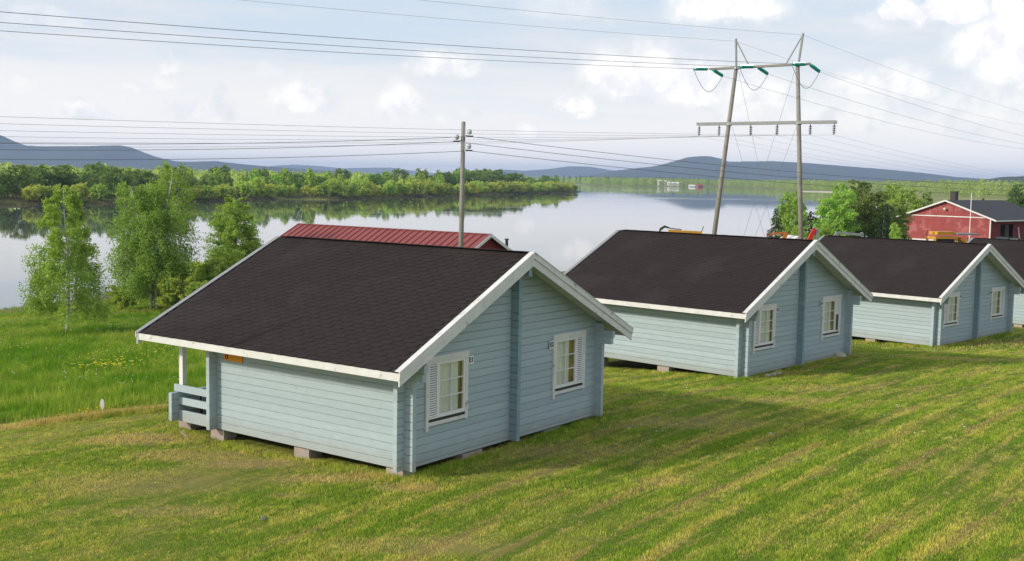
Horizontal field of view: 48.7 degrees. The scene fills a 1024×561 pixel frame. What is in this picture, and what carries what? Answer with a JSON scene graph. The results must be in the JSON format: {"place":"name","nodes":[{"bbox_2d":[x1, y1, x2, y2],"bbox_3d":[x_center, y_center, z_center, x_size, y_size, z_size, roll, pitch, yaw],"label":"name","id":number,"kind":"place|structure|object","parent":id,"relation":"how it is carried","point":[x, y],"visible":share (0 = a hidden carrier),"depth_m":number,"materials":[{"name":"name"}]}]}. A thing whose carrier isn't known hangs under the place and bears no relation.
{"place":"outdoors","nodes":[
{"label":"outdoors","id":0,"kind":"place"},
{"bbox_2d":[0,135,171,169],"bbox_3d":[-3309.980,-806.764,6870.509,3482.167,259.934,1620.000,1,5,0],"label":"hill","id":1,"kind":"structure","parent":0,"point":[89,155],"depth_m":6623.01,"materials":[{"name":"blue"}]},
{"bbox_2d":[124,161,360,175],"bbox_3d":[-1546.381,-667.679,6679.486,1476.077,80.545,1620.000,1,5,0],"label":"hill","id":2,"kind":"structure","parent":0,"point":[203,165],"depth_m":6475.31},
{"bbox_2d":[0,184,580,204],"bbox_3d":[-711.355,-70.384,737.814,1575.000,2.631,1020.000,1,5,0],"label":"island bank","id":3,"kind":"structure","parent":0,"point":[11,200],"depth_m":456.90,"materials":[{"name":"green plant"}]},
{"bbox_2d":[0,164,36,197],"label":"leafy tree","id":4,"kind":"object","parent":3,"relation":"on","point":[12,179],"visible":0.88,"depth_m":342.23,"materials":[{"name":"green plant"}]},
{"bbox_2d":[21,185,40,200],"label":"willow bush","id":5,"kind":"object","parent":3,"relation":"on","point":[29,193],"visible":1,"depth_m":326.01,"materials":[{"name":"green plant"}]},
{"bbox_2d":[19,163,54,188],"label":"leafy tree","id":6,"kind":"object","parent":3,"relation":"on","point":[41,174],"visible":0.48,"depth_m":359.65,"materials":[{"name":"green plant"}]},
{"bbox_2d":[45,183,61,198],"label":"willow bush","id":7,"kind":"object","parent":3,"relation":"on","point":[49,192],"visible":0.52,"depth_m":331.60,"materials":[{"name":"green plant"}]},
{"bbox_2d":[39,163,79,194],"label":"leafy tree","id":8,"kind":"object","parent":3,"relation":"on","point":[66,169],"visible":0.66,"depth_m":366.72,"materials":[{"name":"green plant"}]},
{"bbox_2d":[70,184,86,199],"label":"willow bush","id":9,"kind":"object","parent":3,"relation":"on","point":[79,193],"visible":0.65,"depth_m":337.90,"materials":[{"name":"green plant"}]},
{"bbox_2d":[65,177,95,192],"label":"leafy tree","id":10,"kind":"object","parent":3,"relation":"on","point":[77,181],"visible":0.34,"depth_m":366.48,"materials":[{"name":"green plant"}]},
{"bbox_2d":[76,161,106,182],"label":"leafy tree","id":11,"kind":"object","parent":3,"relation":"on","point":[94,169],"visible":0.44,"depth_m":399.28,"materials":[{"name":"green plant"}]},
{"bbox_2d":[88,183,108,199],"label":"willow bush","id":12,"kind":"object","parent":3,"relation":"on","point":[99,191],"visible":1,"depth_m":348.08,"materials":[{"name":"green plant"}]},
{"bbox_2d":[99,165,135,198],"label":"leafy tree","id":13,"kind":"object","parent":3,"relation":"on","point":[107,178],"visible":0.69,"depth_m":367.05,"materials":[{"name":"green plant"}]},
{"bbox_2d":[129,171,148,192],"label":"leafy tree","id":14,"kind":"object","parent":3,"relation":"on","point":[137,178],"visible":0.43,"depth_m":378.62,"materials":[{"name":"green plant"}]},
{"bbox_2d":[153,164,198,191],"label":"leafy tree","id":15,"kind":"object","parent":3,"relation":"on","point":[186,177],"visible":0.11,"depth_m":397.35,"materials":[{"name":"green plant"}]},
{"bbox_2d":[194,184,214,198],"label":"willow bush","id":16,"kind":"object","parent":3,"relation":"on","point":[207,191],"visible":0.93,"depth_m":396.96,"materials":[{"name":"green plant"}]},
{"bbox_2d":[197,175,216,187],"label":"leafy tree","id":17,"kind":"object","parent":3,"relation":"on","point":[210,181],"visible":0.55,"depth_m":434.79,"materials":[{"name":"green plant"}]},
{"bbox_2d":[0,162,430,186],"bbox_3d":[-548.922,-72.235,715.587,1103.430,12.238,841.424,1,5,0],"label":"island wood","id":18,"kind":"object","parent":3,"relation":"on","point":[235,177],"visible":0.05,"depth_m":636.71,"materials":[{"name":"green plant"}]},
{"bbox_2d":[201,164,233,186],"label":"leafy tree","id":19,"kind":"object","parent":3,"relation":"on","point":[226,171],"visible":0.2,"depth_m":480.31,"materials":[{"name":"green plant"}]},
{"bbox_2d":[212,185,229,197],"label":"willow bush","id":20,"kind":"object","parent":3,"relation":"on","point":[223,191],"visible":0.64,"depth_m":411.90,"materials":[{"name":"green plant"}]},
{"bbox_2d":[233,180,256,196],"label":"willow bush","id":21,"kind":"object","parent":3,"relation":"on","point":[247,190],"visible":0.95,"depth_m":432.78,"materials":[{"name":"green plant"}]},
{"bbox_2d":[247,176,267,196],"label":"willow bush","id":22,"kind":"object","parent":3,"relation":"on","point":[259,189],"visible":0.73,"depth_m":440.74,"materials":[{"name":"green plant"}]},
{"bbox_2d":[245,167,275,184],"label":"leafy tree","id":23,"kind":"object","parent":3,"relation":"on","point":[265,174],"visible":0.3,"depth_m":473.80,"materials":[{"name":"green plant"}]},
{"bbox_2d":[261,186,276,197],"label":"willow bush","id":24,"kind":"object","parent":3,"relation":"on","point":[272,192],"visible":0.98,"depth_m":442.62,"materials":[{"name":"green plant"}]},
{"bbox_2d":[276,168,290,186],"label":"birch tree","id":25,"kind":"object","parent":3,"relation":"on","point":[285,171],"visible":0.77,"depth_m":512.29,"materials":[{"name":"green plant"}]},
{"bbox_2d":[289,172,309,194],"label":"leafy tree","id":26,"kind":"object","parent":3,"relation":"on","point":[295,180],"visible":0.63,"depth_m":489.87,"materials":[{"name":"green plant"}]},
{"bbox_2d":[302,167,316,192],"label":"birch tree","id":27,"kind":"object","parent":3,"relation":"on","point":[309,182],"visible":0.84,"depth_m":474.67,"materials":[{"name":"green plant"}]},
{"bbox_2d":[315,182,329,195],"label":"willow bush","id":28,"kind":"object","parent":3,"relation":"on","point":[324,189],"visible":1,"depth_m":465.21,"materials":[{"name":"green plant"}]},
{"bbox_2d":[320,178,342,195],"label":"willow bush","id":29,"kind":"object","parent":3,"relation":"on","point":[334,185],"visible":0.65,"depth_m":473.84,"materials":[{"name":"green plant"}]},
{"bbox_2d":[331,168,351,182],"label":"leafy tree","id":30,"kind":"object","parent":3,"relation":"on","point":[340,171],"visible":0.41,"depth_m":596.64,"materials":[{"name":"green plant"}]},
{"bbox_2d":[336,184,348,196],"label":"willow bush","id":31,"kind":"object","parent":3,"relation":"on","point":[344,191],"visible":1,"depth_m":474.55,"materials":[{"name":"green plant"}]},
{"bbox_2d":[342,178,357,195],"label":"willow bush","id":32,"kind":"object","parent":3,"relation":"on","point":[352,188],"visible":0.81,"depth_m":483.76,"materials":[{"name":"green plant"}]},
{"bbox_2d":[354,177,367,195],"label":"willow bush","id":33,"kind":"object","parent":3,"relation":"on","point":[362,184],"visible":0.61,"depth_m":504.00,"materials":[{"name":"green plant"}]},
{"bbox_2d":[368,172,385,187],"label":"leafy tree","id":34,"kind":"object","parent":3,"relation":"on","point":[375,177],"visible":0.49,"depth_m":565.28,"materials":[{"name":"green plant"}]},
{"bbox_2d":[382,180,397,194],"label":"willow bush","id":35,"kind":"object","parent":3,"relation":"on","point":[390,188],"visible":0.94,"depth_m":525.28,"materials":[{"name":"green plant"}]},
{"bbox_2d":[389,168,409,181],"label":"leafy tree","id":36,"kind":"object","parent":3,"relation":"on","point":[401,171],"visible":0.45,"depth_m":667.35,"materials":[{"name":"green plant"}]},
{"bbox_2d":[397,180,412,194],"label":"willow bush","id":37,"kind":"object","parent":3,"relation":"on","point":[407,189],"visible":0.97,"depth_m":542.49,"materials":[{"name":"green plant"}]},
{"bbox_2d":[405,178,425,194],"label":"willow bush","id":38,"kind":"object","parent":3,"relation":"on","point":[418,187],"visible":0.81,"depth_m":555.14,"materials":[{"name":"green plant"}]},
{"bbox_2d":[433,171,455,184],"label":"leafy tree","id":39,"kind":"object","parent":3,"relation":"on","point":[449,178],"visible":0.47,"depth_m":693.04,"materials":[{"name":"green plant"}]},
{"bbox_2d":[477,174,496,183],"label":"leafy tree","id":40,"kind":"object","parent":3,"relation":"on","point":[490,178],"visible":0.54,"depth_m":709.18,"materials":[{"name":"green plant"}]},
{"bbox_2d":[480,169,506,181],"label":"leafy tree","id":41,"kind":"object","parent":3,"relation":"on","point":[491,172],"visible":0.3,"depth_m":717.98,"materials":[{"name":"green plant"}]},
{"bbox_2d":[269,165,434,176],"bbox_3d":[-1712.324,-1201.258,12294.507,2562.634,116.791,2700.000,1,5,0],"label":"hill","id":42,"kind":"structure","parent":0,"point":[372,170],"depth_m":11994.06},
{"bbox_2d":[0,181,933,308],"bbox_3d":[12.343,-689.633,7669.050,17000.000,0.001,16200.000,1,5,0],"label":"river water","id":43,"kind":"structure","parent":0,"point":[565,231],"depth_m":280.44,"materials":[{"name":"grey liquid"}]},
{"bbox_2d":[0,189,1023,560],"bbox_3d":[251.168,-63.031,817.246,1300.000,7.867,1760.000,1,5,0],"label":"ground","id":44,"kind":"structure","parent":0,"point":[222,479],"depth_m":22.72,"materials":[{"name":"green plant"}]},
{"bbox_2d":[16,185,118,332],"bbox_3d":[-22.629,-1.153,57.694,4.725,7.526,4.934,1,5,0],"label":"birch tree","id":45,"kind":"object","parent":44,"relation":"on","point":[52,275],"visible":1,"depth_m":56.84,"materials":[{"name":"green plant"}]},
{"bbox_2d":[0,402,168,431],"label":"grass tuft","id":46,"kind":"object","parent":44,"relation":"on","point":[114,412],"visible":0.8,"depth_m":29.24,"materials":[{"name":"green plant"}]},
{"bbox_2d":[0,297,206,423],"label":"meadow grass","id":47,"kind":"structure","parent":44,"relation":"on","point":[141,380],"depth_m":41.30,"materials":[{"name":"green plant"}]},
{"bbox_2d":[105,284,137,309],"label":"willow shrub","id":48,"kind":"object","parent":44,"relation":"on","point":[118,302],"visible":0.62,"depth_m":70.99,"materials":[{"name":"green plant"}]},
{"bbox_2d":[103,160,206,310],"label":"birch tree","id":49,"kind":"object","parent":44,"relation":"on","point":[155,212],"visible":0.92,"depth_m":70.29,"materials":[{"name":"green plant"}]},
{"bbox_2d":[154,274,198,307],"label":"willow shrub","id":50,"kind":"object","parent":44,"relation":"on","point":[177,293],"visible":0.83,"depth_m":68.94,"materials":[{"name":"green plant"}]},
{"bbox_2d":[184,280,206,295],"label":"willow shrub","id":51,"kind":"object","parent":44,"relation":"on","point":[191,289],"visible":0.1,"depth_m":66.36,"materials":[{"name":"green plant"}]},
{"bbox_2d":[187,260,212,281],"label":"willow shrub","id":52,"kind":"object","parent":44,"relation":"on","point":[199,263],"visible":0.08,"depth_m":75.69,"materials":[{"name":"green plant"}]},
{"bbox_2d":[195,248,243,285],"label":"willow shrub","id":53,"kind":"object","parent":44,"relation":"on","point":[208,274],"visible":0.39,"depth_m":73.34,"materials":[{"name":"green plant"}]},
{"bbox_2d":[201,194,263,273],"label":"alder tree","id":54,"kind":"object","parent":44,"relation":"on","point":[234,227],"visible":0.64,"depth_m":80.02,"materials":[{"name":"green plant"}]},
{"bbox_2d":[135,236,633,477],"bbox_3d":[-2.923,1.684,27.879,8.444,5.286,8.824,5,6,36],"label":"log cabin","id":55,"kind":"object","parent":44,"relation":"on","point":[399,359],"visible":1,"depth_m":25.37,"materials":[{"name":"blue paint"}]},
{"bbox_2d":[424,350,468,431],"bbox_3d":[-1.427,2.289,23.923,0.192,1.559,1.409,5,6,36],"label":"window","id":56,"kind":"structure","parent":55,"relation":"in","point":[446,384],"depth_m":23.95,"materials":[{"name":"white paint"}]},
{"bbox_2d":[551,329,586,399],"bbox_3d":[1.354,2.002,27.618,0.144,1.559,1.422,5,6,36],"label":"window","id":57,"kind":"structure","parent":55,"relation":"in","point":[568,352],"depth_m":27.65,"materials":[{"name":"white paint"}]},
{"bbox_2d":[281,223,510,250],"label":"storage shed","id":58,"kind":"structure","parent":44,"relation":"on","point":[443,238],"depth_m":71.36,"materials":[{"name":"red metal"}]},
{"bbox_2d":[453,122,472,246],"bbox_3d":[-2.651,-2.767,59.983,1.040,11.316,0.325,1,5,0],"label":"utility pole","id":59,"kind":"object","parent":44,"relation":"on","point":[462,186],"visible":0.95,"depth_m":59.66,"materials":[{"name":"wood"}]},
{"bbox_2d":[0,142,441,149],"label":"power cable","id":60,"kind":"object","parent":59,"relation":"attached to","point":[263,148],"visible":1,"depth_m":57.63,"materials":[{"name":"metal"}]},
{"bbox_2d":[0,151,459,159],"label":"power cable","id":61,"kind":"object","parent":59,"relation":"attached to","point":[183,159],"visible":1,"depth_m":56.28,"materials":[{"name":"metal"}]},
{"bbox_2d":[0,136,466,143],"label":"power cable","id":62,"kind":"object","parent":59,"relation":"attached to","point":[238,143],"visible":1,"depth_m":57.34,"materials":[{"name":"metal"}]},
{"bbox_2d":[470,143,1007,190],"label":"power cable","id":63,"kind":"object","parent":59,"relation":"attached to","point":[717,170],"visible":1,"depth_m":71.34,"materials":[{"name":"metal"}]},
{"bbox_2d":[473,151,1022,195],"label":"power cable","id":64,"kind":"object","parent":59,"relation":"attached to","point":[733,178],"visible":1,"depth_m":71.30,"materials":[{"name":"metal"}]},
{"bbox_2d":[476,137,1023,186],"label":"power cable","id":65,"kind":"object","parent":59,"relation":"attached to","point":[724,165],"visible":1,"depth_m":71.15,"materials":[{"name":"metal"}]},
{"bbox_2d":[164,331,1015,484],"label":"grass","id":66,"kind":"structure","parent":44,"relation":"on","point":[452,464],"depth_m":25.64,"materials":[{"name":"green plant"}]},
{"bbox_2d":[659,225,703,233],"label":"timber crane","id":67,"kind":"object","parent":44,"relation":"on","point":[676,230],"visible":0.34,"depth_m":77.87,"materials":[{"name":"orange metal"}]},
{"bbox_2d":[563,229,872,377],"bbox_3d":[7.124,0.918,41.105,8.444,5.286,8.824,6,7,42],"label":"log cabin","id":68,"kind":"object","parent":44,"relation":"on","point":[732,306],"visible":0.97,"depth_m":38.46,"materials":[{"name":"blue paint"}]},
{"bbox_2d":[752,303,776,353],"bbox_3d":[8.189,1.528,37.013,0.192,1.559,1.409,6,7,42],"label":"window","id":69,"kind":"structure","parent":68,"relation":"in","point":[763,337],"depth_m":37.07,"materials":[{"name":"white paint"}]},
{"bbox_2d":[820,294,841,340],"bbox_3d":[11.328,1.274,40.412,0.192,1.559,1.422,6,7,42],"label":"window","id":70,"kind":"structure","parent":68,"relation":"in","point":[831,308],"depth_m":40.43,"materials":[{"name":"white paint"}]},
{"bbox_2d":[670,438,841,473],"bbox_3d":[5.350,3.775,24.689,5.000,0.203,0.626,-2,6,-31],"label":"grass tuft","id":71,"kind":"object","parent":44,"relation":"on","point":[711,461],"visible":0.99,"depth_m":24.33,"materials":[{"name":"green plant"}]},
{"bbox_2d":[693,33,836,238],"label":"power pylon","id":72,"kind":"object","parent":44,"relation":"on","point":[798,122],"visible":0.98,"depth_m":89.36,"materials":[{"name":"grey metal"}]},
{"bbox_2d":[7,31,690,68],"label":"power cable","id":73,"kind":"object","parent":72,"relation":"attached to","point":[325,51],"visible":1,"depth_m":68.85,"materials":[{"name":"metal"}]},
{"bbox_2d":[0,130,718,136],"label":"power cable","id":74,"kind":"object","parent":72,"relation":"attached to","point":[277,135],"visible":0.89,"depth_m":59.33,"materials":[{"name":"metal"}]},
{"bbox_2d":[0,136,725,139],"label":"power cable","id":75,"kind":"object","parent":72,"relation":"attached to","point":[288,139],"visible":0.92,"depth_m":63.79,"materials":[{"name":"metal"}]},
{"bbox_2d":[0,22,738,66],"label":"power cable","id":76,"kind":"object","parent":72,"relation":"attached to","point":[336,45],"visible":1,"depth_m":64.86,"materials":[{"name":"metal"}]},
{"bbox_2d":[0,116,749,134],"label":"power cable","id":77,"kind":"object","parent":72,"relation":"attached to","point":[362,127],"visible":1,"depth_m":58.97,"materials":[{"name":"metal"}]},
{"bbox_2d":[0,11,784,63],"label":"power cable","id":78,"kind":"object","parent":72,"relation":"attached to","point":[363,39],"visible":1,"depth_m":61.24,"materials":[{"name":"metal"}]},
{"bbox_2d":[26,124,786,135],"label":"power cable","id":79,"kind":"object","parent":72,"relation":"attached to","point":[441,133],"visible":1,"depth_m":65.57,"materials":[{"name":"metal"}]},
{"bbox_2d":[244,0,725,40],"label":"power cable","id":80,"kind":"object","parent":72,"relation":"attached to","point":[476,21],"visible":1,"depth_m":73.54,"materials":[{"name":"metal"}]},
{"bbox_2d":[767,208,782,237],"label":"spruce tree","id":81,"kind":"object","parent":44,"relation":"on","point":[776,226],"visible":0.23,"depth_m":127.64,"materials":[{"name":"green plant"}]},
{"bbox_2d":[770,191,811,235],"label":"leafy tree","id":82,"kind":"object","parent":44,"relation":"on","point":[787,209],"visible":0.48,"depth_m":130.61,"materials":[{"name":"green plant"}]},
{"bbox_2d":[790,225,809,238],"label":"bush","id":83,"kind":"object","parent":44,"relation":"on","point":[794,232],"visible":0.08,"depth_m":117.39,"materials":[{"name":"green plant"}]},
{"bbox_2d":[812,222,835,239],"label":"bush","id":84,"kind":"object","parent":44,"relation":"on","point":[822,230],"visible":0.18,"depth_m":121.44,"materials":[{"name":"green plant"}]},
{"bbox_2d":[810,188,861,235],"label":"leafy tree","id":85,"kind":"object","parent":44,"relation":"on","point":[839,221],"visible":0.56,"depth_m":128.62,"materials":[{"name":"green plant"}]},
{"bbox_2d":[817,182,869,230],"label":"leafy tree","id":86,"kind":"object","parent":44,"relation":"on","point":[836,189],"visible":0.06,"depth_m":137.35,"materials":[{"name":"green plant"}]},
{"bbox_2d":[836,179,897,238],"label":"leafy tree","id":87,"kind":"object","parent":44,"relation":"on","point":[875,200],"visible":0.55,"depth_m":131.76,"materials":[{"name":"green plant"}]},
{"bbox_2d":[874,204,889,237],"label":"spruce tree","id":88,"kind":"object","parent":44,"relation":"on","point":[884,225],"visible":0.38,"depth_m":127.76,"materials":[{"name":"green plant"}]},
{"bbox_2d":[868,202,915,239],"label":"leafy tree","id":89,"kind":"object","parent":44,"relation":"on","point":[901,214],"visible":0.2,"depth_m":137.63,"materials":[{"name":"green plant"}]},
{"bbox_2d":[889,222,902,238],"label":"bush","id":90,"kind":"object","parent":44,"relation":"on","point":[896,233],"visible":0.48,"depth_m":123.91,"materials":[{"name":"green plant"}]},
{"bbox_2d":[876,182,923,235],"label":"leafy tree","id":91,"kind":"object","parent":44,"relation":"on","point":[906,195],"visible":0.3,"depth_m":156.81,"materials":[{"name":"green plant"}]},
{"bbox_2d":[818,235,1023,346],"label":"log cabin","id":92,"kind":"object","parent":44,"relation":"on","point":[929,293],"visible":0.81,"depth_m":50.53,"materials":[{"name":"blue paint"}]},
{"bbox_2d":[942,292,959,328],"bbox_3d":[19.050,1.248,49.284,1.409,1.559,0.192,-4,7,-43],"label":"window","id":93,"kind":"structure","parent":92,"relation":"in","point":[951,309],"depth_m":49.34,"materials":[{"name":"white paint"}]},
{"bbox_2d":[990,286,1005,321],"bbox_3d":[22.430,1.020,52.442,1.422,1.559,0.192,-4,7,-43],"label":"window","id":94,"kind":"structure","parent":92,"relation":"in","point":[998,293],"depth_m":52.49,"materials":[{"name":"white paint"}]},
{"bbox_2d":[909,191,933,208],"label":"leafy tree","id":95,"kind":"object","parent":44,"relation":"on","point":[928,199],"visible":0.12,"depth_m":174.59,"materials":[{"name":"green plant"}]},
{"bbox_2d":[925,228,979,242],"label":"loader crane","id":96,"kind":"object","parent":44,"relation":"on","point":[946,238],"visible":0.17,"depth_m":114.38,"materials":[{"name":"yellow metal"}]},
{"bbox_2d":[896,191,1023,241],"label":"barn","id":97,"kind":"structure","parent":44,"relation":"on","point":[993,219],"depth_m":149.87,"materials":[{"name":"red wood"}]},
{"bbox_2d":[966,238,1023,326],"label":"log cabin","id":98,"kind":"object","parent":44,"relation":"on","point":[1011,252],"visible":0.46,"depth_m":62.74,"materials":[{"name":"blue paint"}]},
{"bbox_2d":[1006,184,1023,207],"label":"leafy tree","id":99,"kind":"object","parent":44,"relation":"on","point":[1018,201],"visible":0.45,"depth_m":213.48,"materials":[{"name":"green plant"}]},
{"bbox_2d":[0,0,1023,178],"label":"sky","id":100,"kind":"structure","parent":0,"point":[974,49],"materials":[{"name":"white"}]},
{"bbox_2d":[244,177,832,191],"bbox_3d":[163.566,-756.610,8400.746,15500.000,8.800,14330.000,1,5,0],"label":"bank","id":101,"kind":"structure","parent":0,"point":[696,186],"depth_m":2057.99,"materials":[{"name":"green plant"}]},
{"bbox_2d":[26,164,296,176],"bbox_3d":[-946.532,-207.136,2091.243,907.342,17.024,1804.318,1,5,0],"label":"wood","id":102,"kind":"object","parent":101,"relation":"on","point":[150,169],"visible":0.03,"depth_m":1932.22,"materials":[{"name":"green plant"}]},
{"bbox_2d":[238,171,650,184],"bbox_3d":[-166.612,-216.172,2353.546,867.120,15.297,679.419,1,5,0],"label":"wood","id":103,"kind":"object","parent":101,"relation":"on","point":[574,180],"visible":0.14,"depth_m":2240.38,"materials":[{"name":"green plant"}]},
{"bbox_2d":[578,176,1023,197],"bbox_3d":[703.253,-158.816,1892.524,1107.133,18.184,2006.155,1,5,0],"label":"wood","id":104,"kind":"object","parent":101,"relation":"on","point":[968,187],"visible":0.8,"depth_m":1424.75,"materials":[{"name":"green plant"}]},
{"bbox_2d":[494,166,613,178],"bbox_3d":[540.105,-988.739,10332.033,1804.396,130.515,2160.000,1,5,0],"label":"hill","id":105,"kind":"structure","parent":0,"point":[571,171],"depth_m":10010.50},
{"bbox_2d":[573,156,979,182],"bbox_3d":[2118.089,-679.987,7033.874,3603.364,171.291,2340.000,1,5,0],"label":"hill","id":106,"kind":"structure","parent":0,"point":[843,172],"depth_m":6600.65,"materials":[{"name":"blue"}]},
{"bbox_2d":[851,326,1023,349],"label":"rough grass","id":107,"kind":"structure","parent":0,"point":[1020,331],"depth_m":48.49,"materials":[{"name":"green plant"}]},
{"bbox_2d":[972,176,1023,182],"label":"hill","id":108,"kind":"structure","parent":0,"point":[1010,178],"depth_m":2934.10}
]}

